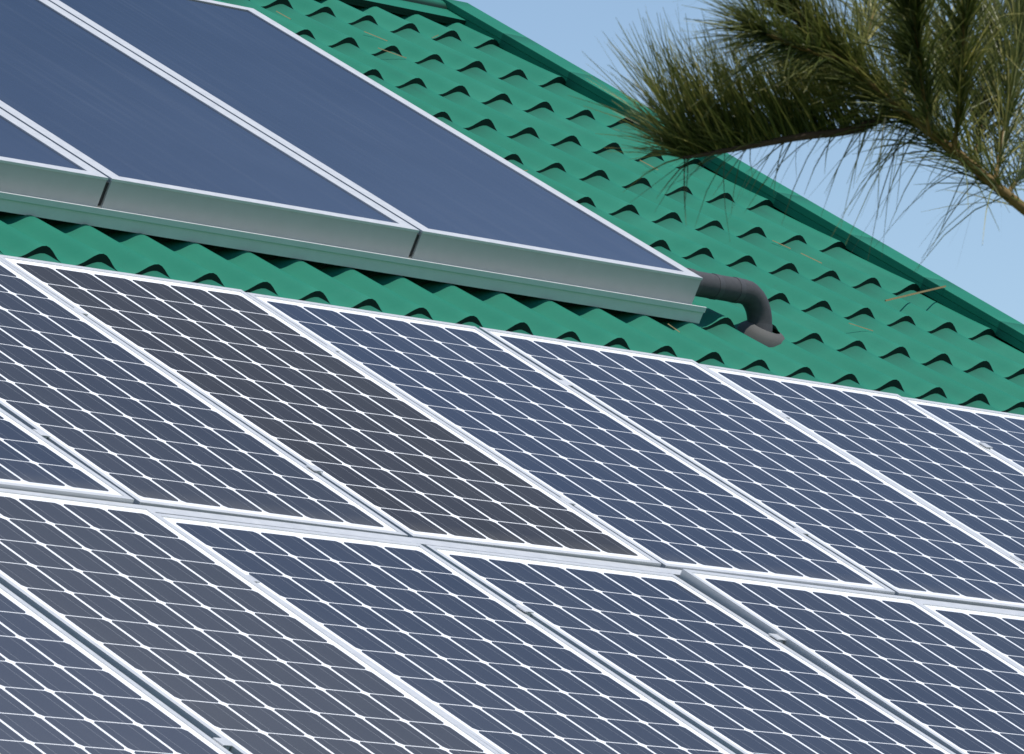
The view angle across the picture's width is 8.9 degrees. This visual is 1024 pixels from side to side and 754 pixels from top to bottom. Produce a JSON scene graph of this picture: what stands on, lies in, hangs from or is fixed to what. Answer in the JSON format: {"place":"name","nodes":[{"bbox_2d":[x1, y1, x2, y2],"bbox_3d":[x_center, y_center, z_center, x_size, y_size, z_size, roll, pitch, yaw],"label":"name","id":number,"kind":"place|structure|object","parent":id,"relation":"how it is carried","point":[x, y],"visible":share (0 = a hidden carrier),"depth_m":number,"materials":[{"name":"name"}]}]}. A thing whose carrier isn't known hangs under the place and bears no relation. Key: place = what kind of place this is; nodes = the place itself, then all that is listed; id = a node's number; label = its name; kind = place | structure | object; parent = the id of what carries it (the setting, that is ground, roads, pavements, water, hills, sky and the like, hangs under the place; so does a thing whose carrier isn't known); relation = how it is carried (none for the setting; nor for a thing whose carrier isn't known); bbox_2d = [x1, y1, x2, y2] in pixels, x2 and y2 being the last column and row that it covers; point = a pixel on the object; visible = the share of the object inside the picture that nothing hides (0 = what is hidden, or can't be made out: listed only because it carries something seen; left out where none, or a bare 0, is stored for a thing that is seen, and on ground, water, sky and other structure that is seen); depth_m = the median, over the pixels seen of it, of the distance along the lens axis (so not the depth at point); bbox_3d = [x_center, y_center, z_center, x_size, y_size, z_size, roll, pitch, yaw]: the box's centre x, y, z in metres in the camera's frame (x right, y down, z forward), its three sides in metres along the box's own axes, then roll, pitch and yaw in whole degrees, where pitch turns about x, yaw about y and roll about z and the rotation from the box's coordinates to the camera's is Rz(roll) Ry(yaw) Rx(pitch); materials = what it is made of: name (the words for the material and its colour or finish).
{"place":"outdoors","nodes":[
{"label":"outdoors","id":0,"kind":"place"},
{"bbox_2d":[457,0,1023,323],"label":"sky","id":1,"kind":"structure","parent":0,"point":[992,271],"materials":[{"name":"blue"}]},
{"bbox_2d":[569,0,1023,271],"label":"pine tree","id":2,"kind":"object","parent":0,"point":[809,91],"depth_m":9.50,"materials":[{"name":"green plant"}]},
{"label":"roof slope","id":3,"kind":"object","parent":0,"visible":0},
{"bbox_2d":[0,0,1023,414],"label":"roof slope","id":4,"kind":"structure","parent":3,"relation":"on","point":[540,124],"depth_m":23.58,"materials":[{"name":"green metal"}]},
{"bbox_2d":[0,0,705,322],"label":"thermal collectors","id":5,"kind":"object","parent":4,"relation":"on","point":[216,123],"visible":1,"depth_m":21.71,"materials":[{"name":"glass"}]},
{"bbox_2d":[339,0,465,24],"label":"roof ridge cap","id":6,"kind":"object","parent":4,"relation":"on","point":[435,10],"visible":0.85,"depth_m":25.91,"materials":[{"name":"green metal"}]},
{"bbox_2d":[0,308,1023,749],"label":"pv rails","id":7,"kind":"object","parent":4,"relation":"attached to","point":[392,538],"visible":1,"depth_m":17.82,"materials":[{"name":"silver metal"}]},
{"bbox_2d":[0,255,1023,753],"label":"solar panels","id":8,"kind":"object","parent":4,"relation":"on","point":[130,627],"visible":1,"depth_m":18.12,"materials":[{"name":"blue glass"}]},
{"bbox_2d":[276,11,945,331],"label":"fallen pine needles","id":9,"kind":"object","parent":4,"relation":"on","point":[772,240],"visible":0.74,"depth_m":24.04,"materials":[{"name":"brown plant"}]},
{"bbox_2d":[442,0,1023,352],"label":"roof verge trim","id":10,"kind":"structure","parent":4,"relation":"attached to","point":[954,297],"depth_m":24.80,"materials":[{"name":"green metal"}]},
{"bbox_2d":[687,268,784,346],"bbox_3d":[0.761,-0.216,22.405,0.490,0.221,0.223,8,18,-46],"label":"collector pipe","id":11,"kind":"object","parent":4,"relation":"on","point":[752,299],"visible":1,"depth_m":22.45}
]}

